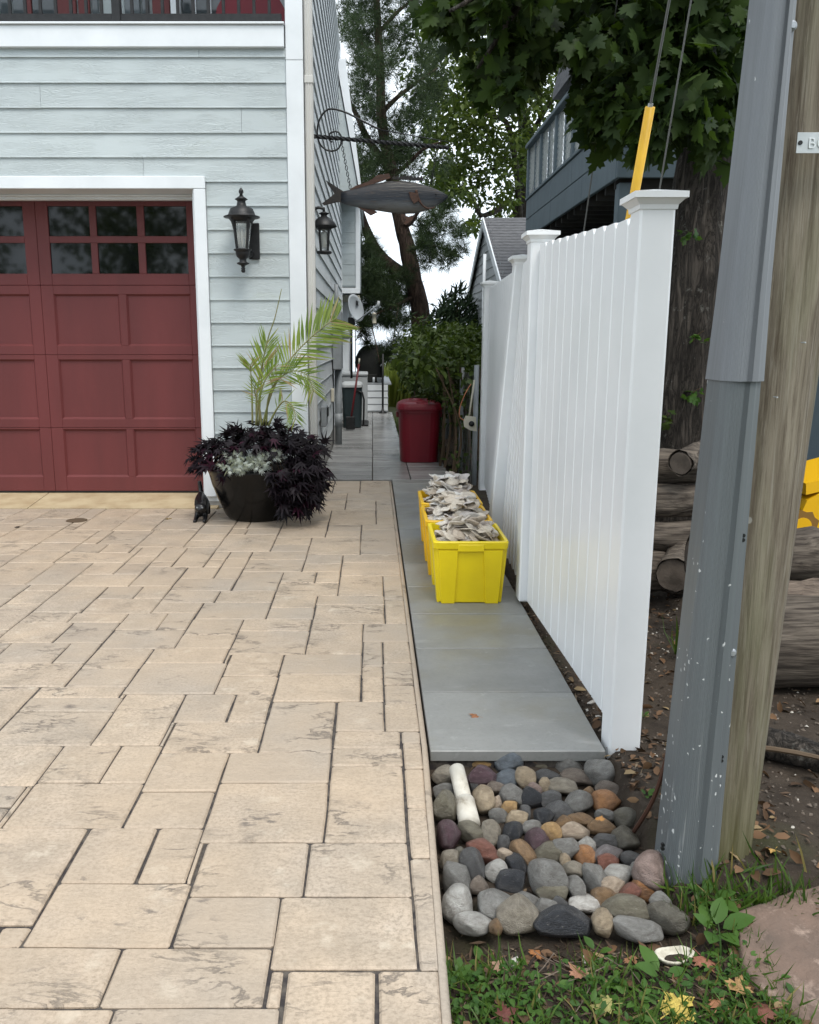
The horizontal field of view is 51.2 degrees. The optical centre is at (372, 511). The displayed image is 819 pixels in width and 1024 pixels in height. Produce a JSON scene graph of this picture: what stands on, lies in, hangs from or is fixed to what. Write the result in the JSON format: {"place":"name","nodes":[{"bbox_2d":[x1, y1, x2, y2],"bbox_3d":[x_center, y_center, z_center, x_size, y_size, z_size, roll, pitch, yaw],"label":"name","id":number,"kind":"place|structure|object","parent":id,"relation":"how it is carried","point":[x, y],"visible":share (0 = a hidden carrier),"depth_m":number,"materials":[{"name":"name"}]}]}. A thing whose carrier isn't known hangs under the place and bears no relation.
{"place":"outdoors","nodes":[
{"label":"outdoors","id":0,"kind":"place"},
{"bbox_2d":[0,492,222,508],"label":"apron","id":1,"kind":"object","parent":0,"point":[97,500],"visible":0.42,"depth_m":8.06,"materials":[{"name":"concrete"}]},
{"bbox_2d":[0,481,451,1023],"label":"driveway","id":2,"kind":"structure","parent":0,"point":[216,805],"depth_m":3.02,"materials":[{"name":"stone"}]},
{"bbox_2d":[193,480,210,522],"bbox_3d":[-1.473,-0.087,7.312,0.134,0.313,0.391,-1,11,-4],"label":"cat figurine","id":3,"kind":"object","parent":2,"relation":"on","point":[202,505],"visible":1,"depth_m":7.26,"materials":[{"name":"black metal"}]},
{"bbox_2d":[207,459,286,521],"bbox_3d":[-1.000,-0.184,7.408,0.850,0.455,0.850,0,11,0],"label":"planter bowl","id":4,"kind":"object","parent":2,"relation":"on","point":[244,498],"visible":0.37,"depth_m":7.11,"materials":[{"name":"black ceramic"}]},
{"bbox_2d":[216,447,282,476],"bbox_3d":[-0.989,-0.397,6.892,0.540,0.258,0.260,0,11,0],"label":"dusty miller","id":5,"kind":"object","parent":4,"relation":"in","point":[237,465],"visible":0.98,"depth_m":6.88,"materials":[{"name":"plant"}]},
{"bbox_2d":[184,414,337,524],"bbox_3d":[-0.920,-0.364,7.148,1.168,0.908,1.019,9,14,37],"label":"sweet potato vine","id":6,"kind":"object","parent":4,"relation":"in","point":[302,474],"visible":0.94,"depth_m":7.01,"materials":[{"name":"purple plant"}]},
{"bbox_2d":[237,289,360,428],"bbox_3d":[-0.613,-1.259,7.020,1.053,1.131,0.718,0,11,0],"label":"potted palm","id":7,"kind":"object","parent":4,"relation":"in","point":[339,325],"visible":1,"depth_m":7.04,"materials":[{"name":"plant"}]},
{"bbox_2d":[322,412,446,481],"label":"patio","id":8,"kind":"structure","parent":0,"point":[370,451],"depth_m":11.14,"materials":[{"name":"stone"}]},
{"bbox_2d":[342,381,364,427],"bbox_3d":[-0.340,-1.913,15.169,0.414,0.801,0.540,0,11,0],"label":"storage bin","id":9,"kind":"object","parent":8,"relation":"on","point":[348,387],"visible":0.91,"depth_m":14.94,"materials":[{"name":"grey plastic"}]},
{"bbox_2d":[342,371,367,420],"bbox_3d":[-0.347,-2.264,16.629,0.520,0.918,0.740,0,11,0],"label":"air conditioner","id":10,"kind":"object","parent":8,"relation":"on","point":[363,377],"visible":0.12,"depth_m":16.25,"materials":[{"name":"white metal"}]},
{"bbox_2d":[368,354,391,412],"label":"deck steps","id":11,"kind":"structure","parent":8,"relation":"on","point":[377,397],"depth_m":18.42,"materials":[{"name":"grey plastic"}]},
{"bbox_2d":[356,345,381,381],"bbox_3d":[-0.073,-3.310,19.020,0.650,0.808,0.640,0,11,0],"label":"covered grill","id":12,"kind":"object","parent":11,"relation":"on","point":[369,364],"visible":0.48,"depth_m":18.73,"materials":[{"name":"fabric"}]},
{"bbox_2d":[396,398,441,462],"bbox_3d":[0.590,-1.059,10.904,0.580,0.800,0.604,0,11,0],"label":"rubbish bin","id":13,"kind":"object","parent":8,"relation":"on","point":[419,420],"visible":0.98,"depth_m":10.66,"materials":[{"name":"red plastic"}]},
{"bbox_2d":[388,407,479,436],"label":"ground","id":14,"kind":"structure","parent":0,"point":[393,410],"depth_m":20.30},
{"bbox_2d":[0,0,363,507],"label":"house","id":15,"kind":"structure","parent":14,"relation":"on","point":[142,142],"depth_m":7.66,"materials":[{"name":"wood"}]},
{"bbox_2d":[0,201,203,490],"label":"garage door","id":16,"kind":"structure","parent":15,"relation":"in","point":[100,383],"depth_m":8.06,"materials":[{"name":"red paint"}]},
{"bbox_2d":[223,188,259,272],"bbox_3d":[-1.105,-2.386,7.241,0.310,0.690,0.327,0,11,0],"label":"wall lantern","id":17,"kind":"object","parent":15,"relation":"attached to","point":[241,216],"depth_m":7.19,"materials":[{"name":"black metal"}]},
{"bbox_2d":[315,206,336,253],"bbox_3d":[-0.445,-2.605,7.841,0.232,0.446,0.232,11,16,44],"label":"wall lantern","id":18,"kind":"object","parent":15,"relation":"attached to","point":[324,224],"depth_m":7.80,"materials":[{"name":"black metal"}]},
{"bbox_2d":[331,284,349,444],"bbox_3d":[-0.451,-2.069,12.181,0.242,2.320,1.000,0,11,0],"label":"electric meter","id":19,"kind":"object","parent":15,"relation":"attached to","point":[337,360],"visible":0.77,"depth_m":12.40,"materials":[{"name":"grey plastic"}]},
{"bbox_2d":[348,294,379,377],"bbox_3d":[-0.172,-3.174,15.449,0.821,1.509,0.342,8,14,35],"label":"satellite dish","id":20,"kind":"object","parent":15,"relation":"attached to","point":[355,307],"visible":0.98,"depth_m":15.51,"materials":[{"name":"grey metal"}]},
{"bbox_2d":[314,108,448,188],"bbox_3d":[0.066,-3.340,7.796,1.272,0.748,0.060,0,11,0],"label":"sign bracket","id":21,"kind":"object","parent":15,"relation":"attached to","point":[329,137],"visible":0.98,"depth_m":7.78,"materials":[{"name":"black metal"}]},
{"bbox_2d":[322,173,447,224],"bbox_3d":[0.113,-2.887,7.880,1.162,0.455,0.123,0,11,0],"label":"carved fish","id":22,"kind":"object","parent":21,"relation":"hanging from","point":[372,196],"visible":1,"depth_m":7.85},
{"bbox_2d":[336,0,474,397],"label":"pine tree","id":23,"kind":"object","parent":14,"relation":"on","point":[386,278],"visible":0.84,"depth_m":18.24,"materials":[{"name":"green plant"}]},
{"bbox_2d":[384,358,442,406],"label":"reeds","id":24,"kind":"object","parent":14,"relation":"on","point":[395,396],"visible":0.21,"depth_m":21.91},
{"bbox_2d":[398,279,480,334],"bbox_3d":[1.778,-3.567,18.764,2.375,3.079,1.956,-2,11,-9],"label":"cedar tree","id":25,"kind":"object","parent":14,"relation":"on","point":[448,310],"visible":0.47,"depth_m":18.38,"materials":[{"name":"green plant"}]},
{"bbox_2d":[385,9,564,239],"bbox_3d":[5.702,-9.960,23.540,10.885,13.702,5.452,0,11,0],"label":"broadleaf tree","id":26,"kind":"object","parent":14,"relation":"on","point":[516,141],"visible":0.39,"depth_m":22.69,"materials":[{"name":"green plant"}]},
{"bbox_2d":[467,217,527,330],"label":"cottage","id":27,"kind":"structure","parent":14,"relation":"on","point":[500,241],"depth_m":16.61,"materials":[{"name":"grey"}]},
{"bbox_2d":[335,0,564,341],"label":"sky","id":28,"kind":"structure","parent":0,"point":[383,222],"materials":[{"name":"white"}]},
{"bbox_2d":[392,480,605,769],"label":"footpath","id":29,"kind":"structure","parent":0,"point":[494,666],"depth_m":3.85,"materials":[{"name":"stone"}]},
{"bbox_2d":[421,505,492,574],"bbox_3d":[0.555,0.188,5.747,0.438,0.375,0.540,0,11,0],"label":"plastic crate","id":30,"kind":"object","parent":29,"relation":"on","point":[425,521],"visible":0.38,"depth_m":5.57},
{"bbox_2d":[427,523,508,602],"bbox_3d":[0.565,0.303,5.174,0.438,0.375,0.540,0,11,0],"label":"plastic crate","id":31,"kind":"object","parent":29,"relation":"on","point":[467,571],"visible":0.85,"depth_m":4.93,"materials":[{"name":"plastic"}]},
{"bbox_2d":[406,445,818,1023],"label":"soil ground","id":32,"kind":"structure","parent":0,"point":[646,832],"depth_m":2.79,"materials":[{"name":"soil"}]},
{"bbox_2d":[389,315,481,476],"bbox_3d":[1.217,-1.928,12.925,2.068,2.233,7.332,0,11,0],"label":"hedge","id":33,"kind":"object","parent":32,"relation":"on","point":[424,363],"visible":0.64,"depth_m":10.32,"materials":[{"name":"green plant"}]},
{"bbox_2d":[431,764,451,784],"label":"river rock","id":34,"kind":"object","parent":32,"relation":"on","point":[440,774],"visible":0.73,"depth_m":3.12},
{"bbox_2d":[433,789,456,820],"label":"river rock","id":35,"kind":"object","parent":32,"relation":"on","point":[444,804],"visible":0.85,"depth_m":2.88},
{"bbox_2d":[437,819,460,849],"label":"river rock","id":36,"kind":"object","parent":32,"relation":"on","point":[448,833],"visible":0.91,"depth_m":2.73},
{"bbox_2d":[442,861,470,892],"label":"river rock","id":37,"kind":"object","parent":32,"relation":"on","point":[454,873],"visible":0.75,"depth_m":2.50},
{"bbox_2d":[441,883,472,924],"bbox_3d":[0.240,1.110,2.411,0.089,0.113,0.123,10,2,-16],"label":"river rock","id":38,"kind":"object","parent":32,"relation":"on","point":[457,898],"visible":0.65,"depth_m":2.38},
{"bbox_2d":[437,365,478,484],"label":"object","id":39,"kind":"object","parent":32,"relation":"on","point":[475,400],"visible":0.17,"depth_m":9.58,"materials":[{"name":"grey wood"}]},
{"bbox_2d":[449,763,479,824],"bbox_3d":[0.313,0.986,2.953,0.072,0.127,0.271,-1,11,-4],"label":"drain pipe","id":40,"kind":"object","parent":32,"relation":"on","point":[466,808],"visible":0.86,"depth_m":2.91,"materials":[{"name":"white plastic"}]},
{"bbox_2d":[457,820,482,841],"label":"river rock","id":41,"kind":"object","parent":32,"relation":"on","point":[470,830],"visible":0.77,"depth_m":2.76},
{"bbox_2d":[453,911,490,936],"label":"river rock","id":42,"kind":"object","parent":32,"relation":"on","point":[472,923],"visible":0.94,"depth_m":2.31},
{"bbox_2d":[459,847,484,880],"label":"river rock","id":43,"kind":"object","parent":32,"relation":"on","point":[471,859],"visible":0.77,"depth_m":2.57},
{"bbox_2d":[467,764,496,784],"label":"river rock","id":44,"kind":"object","parent":32,"relation":"on","point":[481,774],"visible":0.9,"depth_m":3.08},
{"bbox_2d":[472,784,494,813],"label":"river rock","id":45,"kind":"object","parent":32,"relation":"on","point":[483,796],"visible":0.91,"depth_m":2.91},
{"bbox_2d":[481,850,498,864],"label":"river rock","id":46,"kind":"object","parent":32,"relation":"on","point":[488,856],"visible":0.38,"depth_m":2.63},
{"bbox_2d":[466,838,495,853],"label":"river rock","id":47,"kind":"object","parent":46,"relation":"on","point":[482,845],"visible":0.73,"depth_m":2.65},
{"bbox_2d":[481,819,500,846],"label":"river rock","id":48,"kind":"object","parent":32,"relation":"on","point":[491,829],"visible":0.84,"depth_m":2.74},
{"bbox_2d":[477,888,509,919],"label":"river rock","id":49,"kind":"object","parent":32,"relation":"on","point":[490,901],"visible":0.52,"depth_m":2.37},
{"bbox_2d":[485,858,507,882],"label":"river rock","id":50,"kind":"object","parent":32,"relation":"on","point":[493,868],"visible":0.71,"depth_m":2.56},
{"bbox_2d":[494,752,523,771],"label":"river rock","id":51,"kind":"object","parent":32,"relation":"on","point":[513,760],"visible":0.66,"depth_m":3.17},
{"bbox_2d":[494,868,525,892],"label":"river rock","id":52,"kind":"object","parent":32,"relation":"on","point":[509,880],"visible":0.83,"depth_m":2.51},
{"bbox_2d":[498,783,522,807],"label":"river rock","id":53,"kind":"object","parent":32,"relation":"on","point":[510,792],"visible":0.66,"depth_m":2.96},
{"bbox_2d":[502,821,523,841],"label":"river rock","id":54,"kind":"object","parent":32,"relation":"on","point":[512,830],"visible":0.79,"depth_m":2.78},
{"bbox_2d":[505,852,527,873],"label":"river rock","id":55,"kind":"object","parent":32,"relation":"on","point":[514,860],"visible":0.66,"depth_m":2.60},
{"bbox_2d":[496,893,538,934],"bbox_3d":[0.396,1.103,2.327,0.122,0.092,0.099,-2,11,-10],"label":"river rock","id":56,"kind":"object","parent":32,"relation":"on","point":[516,913],"visible":0.84,"depth_m":2.30,"materials":[{"name":"stone"}]},
{"bbox_2d":[509,839,536,865],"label":"river rock","id":57,"kind":"object","parent":32,"relation":"on","point":[523,849],"visible":0.62,"depth_m":2.64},
{"bbox_2d":[515,766,535,788],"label":"river rock","id":58,"kind":"object","parent":32,"relation":"on","point":[525,776],"visible":0.81,"depth_m":3.08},
{"bbox_2d":[521,786,541,808],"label":"river rock","id":59,"kind":"object","parent":32,"relation":"on","point":[531,797],"visible":0.84,"depth_m":2.96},
{"bbox_2d":[524,827,549,849],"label":"river rock","id":60,"kind":"object","parent":32,"relation":"on","point":[535,838],"visible":0.48,"depth_m":2.70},
{"bbox_2d":[527,858,568,894],"bbox_3d":[0.515,1.073,2.508,0.130,0.094,0.112,9,26,27],"label":"river rock","id":61,"kind":"object","parent":32,"relation":"on","point":[541,872],"visible":0.84,"depth_m":2.48,"materials":[{"name":"stone"}]},
{"bbox_2d":[534,840,561,862],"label":"river rock","id":62,"kind":"object","parent":32,"relation":"on","point":[548,850],"visible":0.48,"depth_m":2.63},
{"bbox_2d":[535,886,568,899],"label":"river rock","id":63,"kind":"object","parent":32,"relation":"on","point":[548,892],"visible":0.54,"depth_m":2.45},
{"bbox_2d":[545,800,573,821],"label":"river rock","id":64,"kind":"object","parent":32,"relation":"on","point":[558,808],"visible":0.51,"depth_m":2.88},
{"bbox_2d":[533,904,591,937],"bbox_3d":[0.517,1.105,2.318,0.187,0.068,0.100,9,16,-14],"label":"river rock","id":65,"kind":"object","parent":32,"relation":"on","point":[562,920],"visible":0.98,"depth_m":2.28,"materials":[{"name":"stone"}]},
{"bbox_2d":[548,777,577,794],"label":"river rock","id":66,"kind":"object","parent":32,"relation":"on","point":[563,785],"visible":0.77,"depth_m":3.04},
{"bbox_2d":[553,838,579,857],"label":"river rock","id":67,"kind":"object","parent":32,"relation":"on","point":[570,847],"visible":0.81,"depth_m":2.64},
{"bbox_2d":[561,821,589,839],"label":"river rock","id":68,"kind":"object","parent":32,"relation":"on","point":[575,830],"visible":0.86,"depth_m":2.75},
{"bbox_2d":[560,767,592,785],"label":"river rock","id":69,"kind":"object","parent":32,"relation":"on","point":[579,777],"visible":0.64,"depth_m":3.11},
{"bbox_2d":[568,875,585,896],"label":"river rock","id":70,"kind":"object","parent":32,"relation":"on","point":[577,886],"visible":0.75,"depth_m":2.47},
{"bbox_2d":[405,0,748,521],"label":"maple tree","id":71,"kind":"object","parent":32,"relation":"on","point":[525,48],"visible":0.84,"depth_m":4.50,"materials":[{"name":"green plant"}]},
{"bbox_2d":[564,790,593,812],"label":"river rock","id":72,"kind":"object","parent":32,"relation":"on","point":[576,801],"visible":0.81,"depth_m":2.91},
{"bbox_2d":[568,894,599,913],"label":"river rock","id":73,"kind":"object","parent":32,"relation":"on","point":[587,904],"visible":0.62,"depth_m":2.42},
{"bbox_2d":[478,189,689,759],"bbox_3d":[1.001,-0.708,5.970,0.320,2.166,6.110,0,11,2],"label":"vinyl fence","id":74,"kind":"object","parent":32,"relation":"on","point":[574,336],"visible":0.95,"depth_m":3.65,"materials":[{"name":"plastic"}]},
{"bbox_2d":[459,380,476,430],"bbox_3d":[1.038,-1.126,9.056,0.207,0.538,0.135,-7,13,-32],"label":"line trimmer","id":75,"kind":"object","parent":74,"relation":"hanging from","point":[469,421],"visible":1,"depth_m":9.07,"materials":[{"name":"beige plastic"}]},
{"bbox_2d":[573,844,595,863],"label":"river rock","id":76,"kind":"object","parent":32,"relation":"on","point":[584,853],"visible":0.69,"depth_m":2.64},
{"bbox_2d":[582,862,606,892],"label":"river rock","id":77,"kind":"object","parent":32,"relation":"on","point":[594,875],"visible":0.69,"depth_m":2.50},
{"bbox_2d":[584,759,614,785],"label":"river rock","id":78,"kind":"object","parent":32,"relation":"on","point":[596,771],"visible":0.81,"depth_m":3.08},
{"bbox_2d":[587,817,615,834],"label":"river rock","id":79,"kind":"object","parent":32,"relation":"on","point":[595,827],"visible":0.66,"depth_m":2.79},
{"bbox_2d":[591,907,612,937],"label":"river rock","id":80,"kind":"object","parent":32,"relation":"on","point":[602,920],"visible":0.98,"depth_m":2.29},
{"bbox_2d":[590,887,616,905],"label":"river rock","id":81,"kind":"object","parent":32,"relation":"on","point":[601,895],"visible":0.43,"depth_m":2.43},
{"bbox_2d":[591,789,620,811],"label":"river rock","id":82,"kind":"object","parent":32,"relation":"on","point":[607,799],"visible":0.8,"depth_m":2.92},
{"bbox_2d":[604,863,631,883],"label":"river rock","id":83,"kind":"object","parent":32,"relation":"on","point":[622,872],"visible":0.69,"depth_m":2.55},
{"bbox_2d":[447,930,801,1023],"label":"clover weeds","id":84,"kind":"object","parent":32,"relation":"on","point":[476,1003],"visible":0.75,"depth_m":2.03,"materials":[{"name":"green plant"}]},
{"bbox_2d":[613,807,635,827],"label":"river rock","id":85,"kind":"object","parent":32,"relation":"on","point":[625,816],"visible":0.83,"depth_m":2.82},
{"bbox_2d":[600,893,649,919],"bbox_3d":[0.702,1.107,2.379,0.132,0.086,0.096,3,9,8],"label":"river rock","id":86,"kind":"object","parent":32,"relation":"on","point":[626,904],"visible":0.74,"depth_m":2.35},
{"bbox_2d":[611,825,639,850],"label":"river rock","id":87,"kind":"object","parent":32,"relation":"on","point":[627,838],"visible":0.88,"depth_m":2.70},
{"bbox_2d":[446,831,818,1023],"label":"grass","id":88,"kind":"structure","parent":32,"relation":"on","point":[749,901],"depth_m":2.08,"materials":[{"name":"plant"}]},
{"bbox_2d":[446,593,818,1023],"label":"leaf litter","id":89,"kind":"object","parent":32,"relation":"on","point":[757,834],"visible":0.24,"depth_m":2.58,"materials":[{"name":"brown plant"}]},
{"bbox_2d":[613,915,663,942],"bbox_3d":[0.711,1.122,2.284,0.140,0.047,0.081,6,12,-1],"label":"river rock","id":90,"kind":"object","parent":32,"relation":"on","point":[634,929],"visible":0.99,"depth_m":2.27,"materials":[{"name":"stone"}]},
{"bbox_2d":[631,849,665,891],"bbox_3d":[0.818,1.059,2.517,0.101,0.120,0.130,5,5,8],"label":"river rock","id":91,"kind":"object","parent":32,"relation":"on","point":[648,868],"visible":0.88,"depth_m":2.48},
{"bbox_2d":[635,945,683,989],"bbox_3d":[0.693,1.123,2.082,0.110,0.044,0.102,6,13,29],"label":"plantain weed","id":92,"kind":"object","parent":32,"relation":"on","point":[647,965],"visible":0.98,"depth_m":2.09,"materials":[{"name":"green plant"}]},
{"bbox_2d":[650,550,683,595],"bbox_3d":[1.672,0.366,5.145,1.074,0.292,0.283,0,11,-2],"label":"log","id":93,"kind":"object","parent":32,"relation":"on","point":[657,556],"visible":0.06,"depth_m":5.06,"materials":[{"name":"brown wood"}]},
{"bbox_2d":[655,541,686,593],"bbox_3d":[1.817,0.294,5.033,0.228,0.238,0.619,5,13,25],"label":"log","id":94,"kind":"object","parent":93,"relation":"on","point":[670,575],"visible":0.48,"depth_m":4.79,"materials":[{"name":"brown wood"}]},
{"bbox_2d":[653,520,691,550],"bbox_3d":[1.839,0.144,5.175,1.332,0.244,0.236,0,11,0],"label":"log","id":95,"kind":"object","parent":93,"relation":"on","point":[667,535],"visible":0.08,"depth_m":5.09,"materials":[{"name":"brown wood"}]},
{"bbox_2d":[655,483,694,516],"bbox_3d":[1.851,-0.073,5.204,1.310,0.210,0.225,0,11,0],"label":"log","id":96,"kind":"object","parent":95,"relation":"on","point":[674,500],"visible":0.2,"depth_m":5.12,"materials":[{"name":"brown wood"}]},
{"bbox_2d":[657,448,696,483],"bbox_3d":[1.860,-0.271,5.260,1.295,0.250,0.235,0,11,0],"label":"log","id":97,"kind":"object","parent":96,"relation":"on","point":[666,474],"visible":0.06,"depth_m":5.18,"materials":[{"name":"brown wood"}]},
{"bbox_2d":[668,440,700,475],"bbox_3d":[1.950,-0.338,5.131,0.157,0.204,0.453,11,16,43],"label":"log","id":98,"kind":"object","parent":97,"relation":"on","point":[680,462],"visible":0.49,"depth_m":5.00,"materials":[{"name":"brown wood"}]},
{"bbox_2d":[647,900,689,935],"bbox_3d":[0.812,1.117,2.341,0.092,0.088,0.120,-9,14,-37],"label":"river rock","id":99,"kind":"object","parent":32,"relation":"on","point":[668,918],"visible":0.85,"depth_m":2.30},
{"bbox_2d":[525,67,818,459],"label":"neighbour house","id":100,"kind":"structure","parent":32,"relation":"on","point":[556,198],"depth_m":9.90,"materials":[{"name":"grey paint"}]},
{"bbox_2d":[654,945,694,965],"bbox_3d":[0.766,1.128,2.158,0.105,0.028,0.064,0,11,0],"label":"oyster shell","id":101,"kind":"object","parent":32,"relation":"on","point":[666,955],"visible":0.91,"depth_m":2.17},
{"bbox_2d":[659,0,691,189],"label":"guy wire","id":102,"kind":"object","parent":32,"relation":"attached to","point":[675,94],"depth_m":3.80,"materials":[{"name":"grey"}]},
{"bbox_2d":[658,991,695,1023],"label":"fallen leaf","id":103,"kind":"object","parent":32,"relation":"on","point":[675,1000],"visible":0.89,"depth_m":1.99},
{"bbox_2d":[687,880,738,911],"bbox_3d":[0.951,1.074,2.372,0.116,0.041,0.161,0,11,0],"label":"plantain weed","id":104,"kind":"object","parent":32,"relation":"on","point":[732,906],"visible":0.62,"depth_m":2.37,"materials":[{"name":"green plant"}]},
{"bbox_2d":[693,897,755,945],"bbox_3d":[0.929,1.089,2.243,0.160,0.057,0.171,0,11,0],"label":"plantain weed","id":105,"kind":"object","parent":32,"relation":"on","point":[703,916],"visible":0.97,"depth_m":2.26,"materials":[{"name":"green plant"}]},
{"bbox_2d":[632,0,818,887],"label":"utility pole","id":106,"kind":"object","parent":32,"relation":"on","point":[762,373],"visible":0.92,"depth_m":2.27,"materials":[{"name":"grey wood"}]},
{"bbox_2d":[625,0,670,219],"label":"guy wire","id":107,"kind":"object","parent":106,"relation":"attached to","point":[649,110],"visible":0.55,"depth_m":3.30,"materials":[{"name":"yellow"}]},
{"bbox_2d":[684,526,818,580],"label":"log","id":108,"kind":"object","parent":32,"relation":"on","point":[805,563],"visible":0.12,"depth_m":4.20,"materials":[{"name":"brown wood"}]},
{"bbox_2d":[738,886,818,1023],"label":"flagstone","id":109,"kind":"object","parent":32,"relation":"on","point":[789,934],"visible":0.73,"depth_m":2.17,"materials":[{"name":"beige stone"}]},
{"bbox_2d":[764,727,818,772],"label":"fallen branch","id":110,"kind":"object","parent":32,"relation":"on","point":[789,748],"visible":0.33,"depth_m":3.06,"materials":[{"name":"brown wood"}]},
{"bbox_2d":[774,578,818,688],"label":"split log","id":111,"kind":"object","parent":32,"relation":"on","point":[798,662],"visible":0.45,"depth_m":3.69,"materials":[{"name":"brown wood"}]},
{"bbox_2d":[797,457,818,527],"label":"plastic wheelbarrow","id":112,"kind":"object","parent":32,"relation":"on","point":[809,511],"visible":0.34,"depth_m":5.71,"materials":[{"name":"yellow"}]},
{"bbox_2d":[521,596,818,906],"bbox_3d":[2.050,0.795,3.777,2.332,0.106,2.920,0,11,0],"label":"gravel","id":113,"kind":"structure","parent":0,"point":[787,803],"depth_m":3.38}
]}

